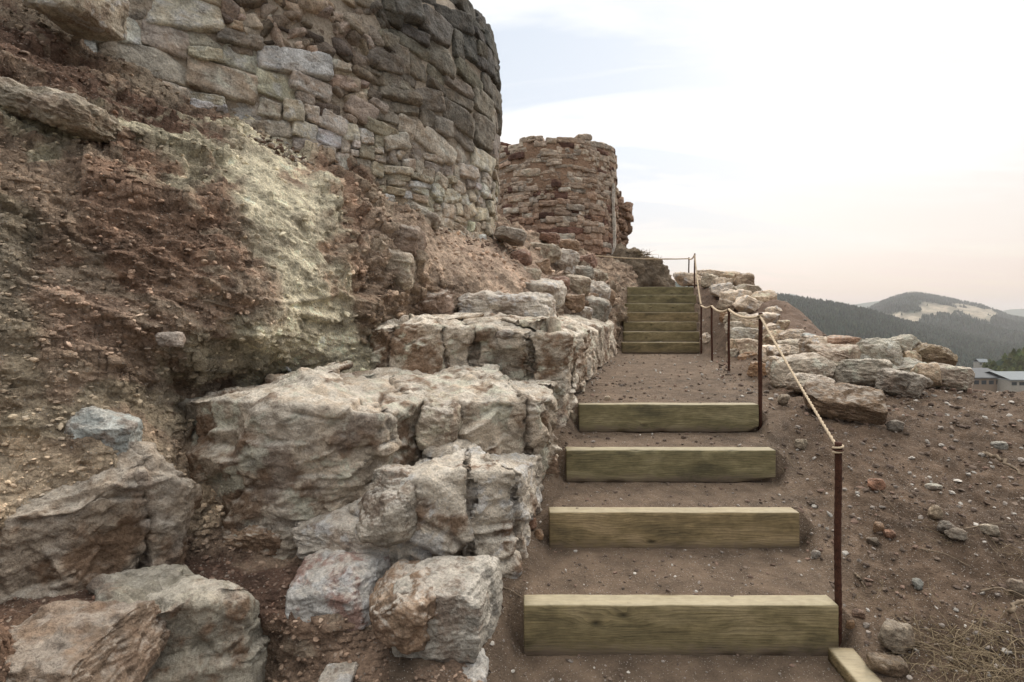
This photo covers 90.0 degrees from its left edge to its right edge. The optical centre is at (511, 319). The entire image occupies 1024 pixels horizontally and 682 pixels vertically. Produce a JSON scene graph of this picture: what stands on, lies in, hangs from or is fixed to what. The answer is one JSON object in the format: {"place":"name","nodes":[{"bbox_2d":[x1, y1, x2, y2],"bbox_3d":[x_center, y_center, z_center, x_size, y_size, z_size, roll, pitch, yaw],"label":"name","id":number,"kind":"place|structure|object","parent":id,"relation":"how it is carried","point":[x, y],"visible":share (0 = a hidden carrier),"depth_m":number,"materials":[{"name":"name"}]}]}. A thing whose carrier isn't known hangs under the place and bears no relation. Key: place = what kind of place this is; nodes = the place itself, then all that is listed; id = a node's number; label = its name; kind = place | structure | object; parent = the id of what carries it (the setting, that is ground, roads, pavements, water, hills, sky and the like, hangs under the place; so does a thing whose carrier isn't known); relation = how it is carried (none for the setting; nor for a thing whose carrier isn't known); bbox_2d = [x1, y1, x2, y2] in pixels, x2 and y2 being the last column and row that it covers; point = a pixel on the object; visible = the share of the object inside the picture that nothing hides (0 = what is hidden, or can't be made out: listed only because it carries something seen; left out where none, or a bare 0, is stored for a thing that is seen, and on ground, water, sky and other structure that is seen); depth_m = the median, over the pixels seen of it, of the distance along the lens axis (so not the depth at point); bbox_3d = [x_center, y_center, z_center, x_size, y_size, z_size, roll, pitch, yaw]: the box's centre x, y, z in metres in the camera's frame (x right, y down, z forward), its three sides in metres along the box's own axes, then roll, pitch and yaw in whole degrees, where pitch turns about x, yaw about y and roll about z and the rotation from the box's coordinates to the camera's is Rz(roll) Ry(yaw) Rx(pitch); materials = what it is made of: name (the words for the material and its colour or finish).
{"place":"outdoors","nodes":[
{"label":"outdoors","id":0,"kind":"place"},
{"bbox_2d":[0,0,637,681],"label":"earth bank","id":1,"kind":"structure","parent":0,"point":[328,334],"depth_m":2.98,"materials":[{"name":"soil"}]},
{"bbox_2d":[0,77,121,143],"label":"rock outcrop","id":2,"kind":"object","parent":1,"relation":"on","point":[75,114],"visible":0.83,"depth_m":2.84,"materials":[{"name":"stone"}]},
{"bbox_2d":[22,0,129,41],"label":"stone block","id":3,"kind":"structure","parent":1,"relation":"on","point":[100,20],"depth_m":3.63,"materials":[{"name":"stone"}]},
{"bbox_2d":[5,598,170,681],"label":"rock outcrop","id":4,"kind":"object","parent":1,"relation":"on","point":[75,640],"visible":0.96,"depth_m":1.79,"materials":[{"name":"stone"}]},
{"bbox_2d":[0,441,202,603],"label":"rock ledge","id":5,"kind":"object","parent":1,"relation":"on","point":[138,506],"visible":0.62,"depth_m":2.23,"materials":[{"name":"stone"}]},
{"bbox_2d":[64,406,142,455],"bbox_3d":[-1.919,0.528,2.414,0.297,0.244,0.192,0,0,-12],"label":"stone","id":6,"kind":"object","parent":5,"relation":"on","point":[120,432],"visible":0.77,"depth_m":2.36,"materials":[{"name":"stone"}]},
{"bbox_2d":[155,331,185,347],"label":"stone","id":7,"kind":"object","parent":1,"relation":"on","point":[171,339],"visible":1,"depth_m":2.66,"materials":[{"name":"stone"}]},
{"bbox_2d":[86,564,270,681],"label":"rock ledge","id":8,"kind":"object","parent":1,"relation":"on","point":[214,627],"visible":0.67,"depth_m":2.12,"materials":[{"name":"stone"}]},
{"bbox_2d":[223,525,281,555],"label":"stone block","id":9,"kind":"structure","parent":1,"relation":"on","point":[258,539],"depth_m":2.69,"materials":[{"name":"stone"}]},
{"bbox_2d":[84,0,502,239],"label":"ruined tower","id":10,"kind":"structure","parent":1,"relation":"on","point":[402,99],"depth_m":5.43,"materials":[{"name":"stone"}]},
{"bbox_2d":[0,1,636,681],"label":"bank rubble","id":11,"kind":"object","parent":1,"relation":"on","point":[228,295],"visible":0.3,"depth_m":2.82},
{"bbox_2d":[285,548,391,630],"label":"stone block","id":12,"kind":"structure","parent":1,"relation":"on","point":[330,581],"depth_m":2.39,"materials":[{"name":"stone"}]},
{"bbox_2d":[318,661,358,681],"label":"stone","id":13,"kind":"object","parent":1,"relation":"on","point":[340,672],"visible":1,"depth_m":2.19,"materials":[{"name":"stone"}]},
{"bbox_2d":[290,503,388,559],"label":"stone block","id":14,"kind":"structure","parent":1,"relation":"on","point":[334,530],"depth_m":2.64,"materials":[{"name":"stone"}]},
{"bbox_2d":[355,464,417,547],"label":"stone block","id":15,"kind":"structure","parent":14,"relation":"on","point":[388,516],"depth_m":2.56,"materials":[{"name":"stone"}]},
{"bbox_2d":[189,105,519,263],"bbox_3d":[-1.175,-1.629,6.179,1.724,1.751,5.757,0,0,42],"label":"debris","id":16,"kind":"object","parent":1,"relation":"on","point":[270,144],"visible":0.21,"depth_m":4.75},
{"bbox_2d":[178,349,613,559],"bbox_3d":[0.498,0.926,5.923,2.254,1.242,7.721,0,0,32],"label":"rock ledge","id":17,"kind":"object","parent":1,"relation":"on","point":[280,454],"visible":0.42,"depth_m":2.82,"materials":[{"name":"stone"}]},
{"bbox_2d":[385,248,416,290],"bbox_3d":[-1.142,-0.463,4.866,0.477,0.407,0.544,0,0,0],"label":"stone","id":18,"kind":"object","parent":1,"relation":"on","point":[401,266],"visible":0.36,"depth_m":4.64,"materials":[{"name":"stone"}]},
{"bbox_2d":[369,559,437,654],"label":"stone block","id":19,"kind":"structure","parent":1,"relation":"on","point":[399,621],"depth_m":2.18,"materials":[{"name":"stone"}]},
{"bbox_2d":[390,223,426,256],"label":"stone","id":20,"kind":"object","parent":1,"relation":"on","point":[410,239],"visible":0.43,"depth_m":4.78,"materials":[{"name":"stone"}]},
{"bbox_2d":[403,201,441,229],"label":"stone","id":21,"kind":"object","parent":1,"relation":"on","point":[435,219],"visible":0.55,"depth_m":5.89,"materials":[{"name":"stone"}]},
{"bbox_2d":[416,288,454,314],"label":"stone block","id":22,"kind":"structure","parent":1,"relation":"on","point":[441,301],"depth_m":5.05,"materials":[{"name":"stone"}]},
{"bbox_2d":[348,439,543,578],"bbox_3d":[-0.286,1.197,3.035,1.302,0.937,0.885,0,0,-40],"label":"rock ledge","id":23,"kind":"object","parent":1,"relation":"on","point":[473,499],"visible":0.56,"depth_m":2.78,"materials":[{"name":"stone"}]},
{"bbox_2d":[415,390,462,450],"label":"stone block","id":24,"kind":"structure","parent":23,"relation":"on","point":[439,422],"depth_m":3.17,"materials":[{"name":"stone"}]},
{"bbox_2d":[391,555,502,663],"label":"stone block","id":25,"kind":"structure","parent":1,"relation":"on","point":[462,624],"depth_m":2.26,"materials":[{"name":"stone"}]},
{"bbox_2d":[462,648,488,681],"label":"stone","id":26,"kind":"object","parent":1,"relation":"on","point":[478,669],"visible":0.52,"depth_m":2.19,"materials":[{"name":"stone"}]},
{"bbox_2d":[456,290,556,317],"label":"stone block","id":27,"kind":"structure","parent":1,"relation":"on","point":[530,304],"depth_m":5.23,"materials":[{"name":"stone"}]},
{"bbox_2d":[494,225,526,246],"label":"stone","id":28,"kind":"object","parent":1,"relation":"on","point":[511,236],"visible":1,"depth_m":7.11,"materials":[{"name":"stone"}]},
{"bbox_2d":[510,249,531,265],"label":"rubble stone","id":29,"kind":"object","parent":1,"relation":"on","point":[523,256],"visible":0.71,"depth_m":7.00,"materials":[{"name":"stone"}]},
{"bbox_2d":[530,242,561,263],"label":"rubble stone","id":30,"kind":"object","parent":1,"relation":"on","point":[552,252],"visible":0.63,"depth_m":8.20,"materials":[{"name":"stone"}]},
{"bbox_2d":[539,232,559,243],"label":"rubble stone","id":31,"kind":"object","parent":1,"relation":"on","point":[552,237],"visible":1,"depth_m":9.40,"materials":[{"name":"stone"}]},
{"bbox_2d":[552,248,579,274],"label":"rubble stone","id":32,"kind":"object","parent":1,"relation":"on","point":[567,262],"visible":0.62,"depth_m":8.66,"materials":[{"name":"stone"}]},
{"bbox_2d":[558,239,579,250],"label":"rubble stone","id":33,"kind":"object","parent":1,"relation":"on","point":[573,244],"visible":0.75,"depth_m":10.50,"materials":[{"name":"stone"}]},
{"bbox_2d":[565,274,591,295],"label":"rubble stone","id":34,"kind":"object","parent":1,"relation":"on","point":[579,284],"visible":0.68,"depth_m":8.21,"materials":[{"name":"stone"}]},
{"bbox_2d":[574,265,594,279],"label":"rubble stone","id":35,"kind":"object","parent":1,"relation":"on","point":[586,271],"visible":0.59,"depth_m":9.21,"materials":[{"name":"stone"}]},
{"bbox_2d":[585,295,611,321],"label":"rubble stone","id":36,"kind":"object","parent":1,"relation":"on","point":[601,307],"visible":0.54,"depth_m":8.41,"materials":[{"name":"stone"}]},
{"bbox_2d":[590,280,610,299],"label":"rubble stone","id":37,"kind":"object","parent":1,"relation":"on","point":[602,289],"visible":0.49,"depth_m":9.02,"materials":[{"name":"stone"}]},
{"bbox_2d":[497,134,633,257],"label":"round tower","id":38,"kind":"structure","parent":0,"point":[564,187],"depth_m":15.02,"materials":[{"name":"stone"}]},
{"bbox_2d":[389,284,1023,681],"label":"ground","id":39,"kind":"structure","parent":0,"point":[723,580],"depth_m":3.04,"materials":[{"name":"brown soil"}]},
{"bbox_2d":[369,312,616,394],"bbox_3d":[0.202,0.170,6.844,2.011,0.989,5.993,0,0,15],"label":"rock ledge","id":40,"kind":"object","parent":39,"relation":"on","point":[565,349],"visible":0.86,"depth_m":4.24,"materials":[{"name":"stone"}]},
{"bbox_2d":[522,278,566,308],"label":"stone block","id":41,"kind":"structure","parent":40,"relation":"on","point":[557,289],"depth_m":6.61,"materials":[{"name":"stone"}]},
{"bbox_2d":[565,294,584,312],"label":"rubble stone","id":42,"kind":"object","parent":40,"relation":"on","point":[576,303],"visible":0.82,"depth_m":7.41,"materials":[{"name":"stone"}]},
{"bbox_2d":[601,242,675,286],"bbox_3d":[3.198,-0.604,16.354,4.188,3.704,3.561,0,0,0],"label":"mound","id":43,"kind":"object","parent":39,"relation":"on","point":[651,273],"visible":0.21,"depth_m":15.25,"materials":[{"name":"soil"}]},
{"bbox_2d":[625,303,693,312],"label":"timber step","id":44,"kind":"object","parent":39,"relation":"on","point":[655,307],"visible":0.76,"depth_m":11.01,"materials":[{"name":"brown wood"}]},
{"bbox_2d":[623,322,696,331],"bbox_3d":[3.026,0.146,10.506,1.488,0.215,0.105,0,0,0],"label":"timber step","id":45,"kind":"object","parent":39,"relation":"on","point":[659,326],"visible":0.91,"depth_m":10.46,"materials":[{"name":"brown wood"}]},
{"bbox_2d":[621,342,699,352],"bbox_3d":[2.880,0.538,9.950,1.500,0.213,0.104,0,0,0],"label":"timber step","id":46,"kind":"object","parent":39,"relation":"on","point":[660,347],"visible":1,"depth_m":9.90,"materials":[{"name":"brown wood"}]},
{"bbox_2d":[627,287,693,294],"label":"timber step","id":47,"kind":"object","parent":39,"relation":"on","point":[660,290],"visible":0.77,"depth_m":11.57,"materials":[{"name":"brown wood"}]},
{"bbox_2d":[623,332,698,341],"bbox_3d":[2.971,0.342,10.228,1.506,0.214,0.104,0,0,0],"label":"timber step","id":48,"kind":"object","parent":39,"relation":"on","point":[661,336],"visible":0.83,"depth_m":10.18,"materials":[{"name":"brown wood"}]},
{"bbox_2d":[627,295,695,303],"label":"timber step","id":49,"kind":"object","parent":39,"relation":"on","point":[682,299],"visible":0.79,"depth_m":11.29,"materials":[{"name":"brown wood"}]},
{"bbox_2d":[626,312,697,321],"bbox_3d":[3.147,-0.050,10.784,1.514,0.213,0.103,0,0,0],"label":"timber step","id":50,"kind":"object","parent":39,"relation":"on","point":[663,316],"visible":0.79,"depth_m":10.73,"materials":[{"name":"brown wood"}]},
{"bbox_2d":[578,403,758,431],"bbox_3d":[1.310,0.821,4.320,1.500,0.235,0.105,0,0,0],"label":"timber step","id":51,"kind":"object","parent":39,"relation":"on","point":[668,417],"visible":1,"depth_m":4.27,"materials":[{"name":"brown wood"}]},
{"bbox_2d":[565,447,775,481],"bbox_3d":[1.138,1.047,3.710,1.498,0.233,0.105,0,0,0],"label":"timber step","id":52,"kind":"object","parent":39,"relation":"on","point":[662,464],"visible":1,"depth_m":3.66,"materials":[{"name":"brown wood"}]},
{"bbox_2d":[548,507,799,548],"bbox_3d":[0.976,1.271,3.120,1.502,0.234,0.104,0,0,0],"label":"timber step","id":53,"kind":"object","parent":39,"relation":"on","point":[682,527],"visible":0.97,"depth_m":3.07,"materials":[{"name":"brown wood"}]},
{"bbox_2d":[524,594,838,655],"bbox_3d":[0.808,1.486,2.491,1.503,0.254,0.105,0,0,0],"label":"timber step","id":54,"kind":"object","parent":39,"relation":"on","point":[689,625],"visible":0.98,"depth_m":2.44,"materials":[{"name":"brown wood"}]},
{"bbox_2d":[673,272,701,286],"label":"heap stone","id":55,"kind":"object","parent":39,"relation":"on","point":[683,279],"visible":0.84,"depth_m":12.53,"materials":[{"name":"stone"}]},
{"bbox_2d":[709,282,733,296],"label":"heap stone","id":56,"kind":"object","parent":39,"relation":"on","point":[715,289],"visible":0.49,"depth_m":10.77,"materials":[{"name":"stone"}]},
{"bbox_2d":[718,289,752,301],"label":"heap stone","id":57,"kind":"object","parent":39,"relation":"on","point":[731,295],"visible":0.38,"depth_m":9.98,"materials":[{"name":"stone"}]},
{"bbox_2d":[733,273,754,285],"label":"heap stone","id":58,"kind":"object","parent":39,"relation":"on","point":[744,278],"visible":0.62,"depth_m":11.00,"materials":[{"name":"stone"}]},
{"bbox_2d":[730,327,757,338],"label":"heap stone","id":59,"kind":"object","parent":39,"relation":"on","point":[739,332],"visible":0.5,"depth_m":8.42,"materials":[{"name":"stone"}]},
{"bbox_2d":[735,338,757,353],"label":"heap stone","id":60,"kind":"object","parent":39,"relation":"on","point":[743,345],"visible":0.56,"depth_m":7.95,"materials":[{"name":"stone"}]},
{"bbox_2d":[732,295,763,313],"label":"heap stone","id":61,"kind":"object","parent":39,"relation":"on","point":[748,304],"visible":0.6,"depth_m":9.43,"materials":[{"name":"stone"}]},
{"bbox_2d":[750,290,776,301],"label":"heap stone","id":62,"kind":"object","parent":61,"relation":"on","point":[765,296],"visible":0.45,"depth_m":9.62,"materials":[{"name":"stone"}]},
{"bbox_2d":[747,361,766,376],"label":"heap stone","id":63,"kind":"object","parent":39,"relation":"on","point":[752,371],"visible":0.75,"depth_m":6.12,"materials":[{"name":"stone"}]},
{"bbox_2d":[739,312,780,326],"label":"heap stone","id":64,"kind":"object","parent":39,"relation":"on","point":[772,317],"visible":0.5,"depth_m":8.61,"materials":[{"name":"stone"}]},
{"bbox_2d":[757,313,763,429],"bbox_3d":[2.086,0.457,4.300,0.052,1.036,0.052,0,0,0],"label":"rope post","id":65,"kind":"object","parent":39,"relation":"on","point":[760,339],"visible":0.94,"depth_m":4.29,"materials":[{"name":"metal"}]},
{"bbox_2d":[766,344,790,356],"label":"heap stone","id":66,"kind":"object","parent":39,"relation":"on","point":[771,350],"visible":0.63,"depth_m":6.45,"materials":[{"name":"stone"}]},
{"bbox_2d":[778,329,804,339],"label":"heap stone","id":67,"kind":"object","parent":39,"relation":"on","point":[791,334],"visible":0.62,"depth_m":7.30,"materials":[{"name":"stone"}]},
{"bbox_2d":[768,352,836,387],"bbox_3d":[3.162,0.553,5.598,0.656,0.403,0.465,0,0,24],"label":"heap stone","id":68,"kind":"object","parent":39,"relation":"on","point":[813,363],"visible":0.69,"depth_m":5.47,"materials":[{"name":"stone"}]},
{"bbox_2d":[784,372,835,393],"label":"heap stone","id":69,"kind":"object","parent":39,"relation":"on","point":[791,382],"visible":0.44,"depth_m":5.07,"materials":[{"name":"stone"}]},
{"bbox_2d":[832,441,843,645],"bbox_3d":[1.592,1.248,2.500,0.052,1.301,0.052,0,0,0],"label":"rope post","id":70,"kind":"object","parent":39,"relation":"on","point":[837,532],"visible":0.83,"depth_m":2.49,"materials":[{"name":"metal"}]},
{"bbox_2d":[596,255,834,443],"bbox_3d":[2.978,-0.512,7.670,2.480,2.288,10.422,0,0,2],"label":"rope","id":71,"kind":"object","parent":70,"relation":"attached to","point":[788,366],"visible":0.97,"depth_m":4.17,"materials":[{"name":"beige fabric"}]},
{"bbox_2d":[827,335,860,344],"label":"heap stone","id":72,"kind":"object","parent":39,"relation":"on","point":[837,339],"visible":0.34,"depth_m":6.11,"materials":[{"name":"stone"}]},
{"bbox_2d":[802,378,887,424],"bbox_3d":[2.777,0.678,4.289,0.600,0.340,0.360,0,0,28],"label":"heap stone","id":73,"kind":"object","parent":39,"relation":"on","point":[850,402],"visible":0.95,"depth_m":4.20,"materials":[{"name":"stone"}]},
{"bbox_2d":[828,647,881,681],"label":"board","id":74,"kind":"object","parent":39,"relation":"on","point":[849,664],"visible":1,"depth_m":2.29,"materials":[{"name":"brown wood"}]},
{"bbox_2d":[831,358,892,386],"bbox_3d":[3.854,0.580,5.668,0.568,0.329,0.366,0,0,29],"label":"heap stone","id":75,"kind":"object","parent":39,"relation":"on","point":[861,372],"visible":0.66,"depth_m":5.54,"materials":[{"name":"stone"}]},
{"bbox_2d":[807,343,860,366],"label":"heap stone","id":76,"kind":"object","parent":75,"relation":"on","point":[835,353],"visible":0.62,"depth_m":5.74,"materials":[{"name":"stone"}]},
{"bbox_2d":[867,478,885,490],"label":"stone","id":77,"kind":"object","parent":39,"relation":"on","point":[874,484],"visible":0.99,"depth_m":3.31,"materials":[{"name":"stone"}]},
{"bbox_2d":[866,652,909,678],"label":"stone","id":78,"kind":"object","parent":39,"relation":"on","point":[881,663],"visible":1,"depth_m":2.22,"materials":[{"name":"stone"}]},
{"bbox_2d":[753,438,1023,615],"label":"pebbles","id":79,"kind":"object","parent":39,"relation":"on","point":[920,542],"visible":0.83,"depth_m":2.75,"materials":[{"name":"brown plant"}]},
{"bbox_2d":[877,619,915,653],"bbox_3d":[1.752,1.445,2.339,0.164,0.137,0.113,0,0,-22],"label":"stone","id":80,"kind":"object","parent":39,"relation":"on","point":[894,636],"visible":0.98,"depth_m":2.30,"materials":[{"name":"stone"}]},
{"bbox_2d":[874,368,932,398],"bbox_3d":[3.856,0.625,5.044,0.447,0.300,0.389,0,0,-35],"label":"heap stone","id":81,"kind":"object","parent":39,"relation":"on","point":[890,381],"visible":0.91,"depth_m":4.92,"materials":[{"name":"stone"}]},
{"bbox_2d":[892,357,925,371],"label":"heap stone","id":82,"kind":"object","parent":39,"relation":"on","point":[908,364],"visible":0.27,"depth_m":5.64,"materials":[{"name":"stone"}]},
{"bbox_2d":[856,337,903,365],"bbox_3d":[4.149,0.395,5.835,0.511,0.391,0.411,0,0,0],"label":"heap stone","id":83,"kind":"object","parent":82,"relation":"on","point":[880,348],"visible":0.51,"depth_m":5.71,"materials":[{"name":"stone"}]},
{"bbox_2d":[903,350,921,360],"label":"heap stone","id":84,"kind":"object","parent":82,"relation":"on","point":[914,354],"visible":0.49,"depth_m":5.80,"materials":[{"name":"stone"}]},
{"bbox_2d":[888,334,920,352],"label":"heap stone","id":85,"kind":"object","parent":84,"relation":"on","point":[907,342],"visible":0.35,"depth_m":5.89,"materials":[{"name":"stone"}]},
{"bbox_2d":[910,363,942,388],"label":"heap stone","id":86,"kind":"object","parent":39,"relation":"on","point":[932,371],"visible":0.63,"depth_m":5.32,"materials":[{"name":"stone"}]},
{"bbox_2d":[912,342,957,365],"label":"heap stone","id":87,"kind":"object","parent":39,"relation":"on","point":[928,353],"visible":0.45,"depth_m":5.81,"materials":[{"name":"stone"}]},
{"bbox_2d":[873,575,1023,681],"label":"dry grass","id":88,"kind":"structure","parent":39,"relation":"on","point":[984,666],"depth_m":2.22,"materials":[{"name":"beige plant"}]},
{"bbox_2d":[930,362,974,391],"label":"heap stone","id":89,"kind":"object","parent":39,"relation":"on","point":[959,378],"visible":0.53,"depth_m":5.30,"materials":[{"name":"stone"}]},
{"bbox_2d":[944,527,967,539],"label":"stone","id":90,"kind":"object","parent":39,"relation":"on","point":[956,533],"visible":1,"depth_m":2.85,"materials":[{"name":"stone"}]},
{"bbox_2d":[979,524,1000,536],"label":"stone","id":91,"kind":"object","parent":39,"relation":"on","point":[989,529],"visible":1,"depth_m":2.85,"materials":[{"name":"stone"}]},
{"bbox_2d":[1006,578,1023,595],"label":"stone","id":92,"kind":"object","parent":39,"relation":"on","point":[1016,585],"visible":0.93,"depth_m":2.51,"materials":[{"name":"stone"}]},
{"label":"heap stone","id":93,"kind":"object","parent":39,"relation":"on","visible":0},
{"bbox_2d":[798,335,826,352],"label":"heap stone","id":94,"kind":"object","parent":93,"relation":"on","point":[803,341],"visible":0.48,"depth_m":6.06,"materials":[{"name":"stone"}]},
{"bbox_2d":[469,0,1023,310],"label":"sky","id":95,"kind":"structure","parent":0,"point":[852,152],"materials":[{"name":"white"}]},
{"bbox_2d":[675,282,957,345],"bbox_3d":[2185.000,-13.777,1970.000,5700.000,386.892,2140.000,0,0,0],"label":"wooded ridge","id":96,"kind":"structure","parent":0,"point":[678,285],"depth_m":1603.71,"materials":[{"name":"green plant"}]},
{"bbox_2d":[775,292,1023,367],"bbox_3d":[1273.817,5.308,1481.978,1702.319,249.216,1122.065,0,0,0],"label":"pine forest","id":97,"kind":"object","parent":96,"relation":"on","point":[968,350],"visible":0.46,"depth_m":1573.49,"materials":[{"name":"green plant"}]},
{"bbox_2d":[784,294,1023,316],"bbox_3d":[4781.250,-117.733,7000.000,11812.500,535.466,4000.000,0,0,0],"label":"hills","id":98,"kind":"structure","parent":0,"point":[1019,312],"depth_m":7206.43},
{"bbox_2d":[878,297,1023,341],"bbox_3d":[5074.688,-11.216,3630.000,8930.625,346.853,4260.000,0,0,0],"label":"quarry hill","id":99,"kind":"structure","parent":0,"point":[973,311],"depth_m":2775.66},
{"bbox_2d":[865,291,1023,343],"bbox_3d":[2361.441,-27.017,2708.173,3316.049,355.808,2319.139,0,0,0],"label":"hill forest","id":100,"kind":"object","parent":99,"relation":"on","point":[1015,332],"visible":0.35,"depth_m":2573.21,"materials":[{"name":"plant"}]},
{"bbox_2d":[996,355,1019,370],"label":"spur","id":101,"kind":"structure","parent":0,"point":[999,362],"depth_m":415.31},
{"bbox_2d":[982,347,1023,370],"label":"spur trees","id":102,"kind":"object","parent":101,"relation":"on","point":[1017,359],"visible":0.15,"depth_m":405.58,"materials":[{"name":"green plant"}]},
{"bbox_3d":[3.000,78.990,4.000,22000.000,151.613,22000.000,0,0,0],"label":"valley","id":103,"kind":"structure","parent":0,"visible":0},
{"bbox_2d":[972,368,1004,391],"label":"warehouse","id":104,"kind":"structure","parent":103,"relation":"on","point":[985,379],"depth_m":300.00,"materials":[{"name":"metal"}]},
{"bbox_2d":[989,371,1023,391],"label":"warehouse","id":105,"kind":"structure","parent":103,"relation":"on","point":[1012,381],"depth_m":295.50,"materials":[{"name":"grey metal"}]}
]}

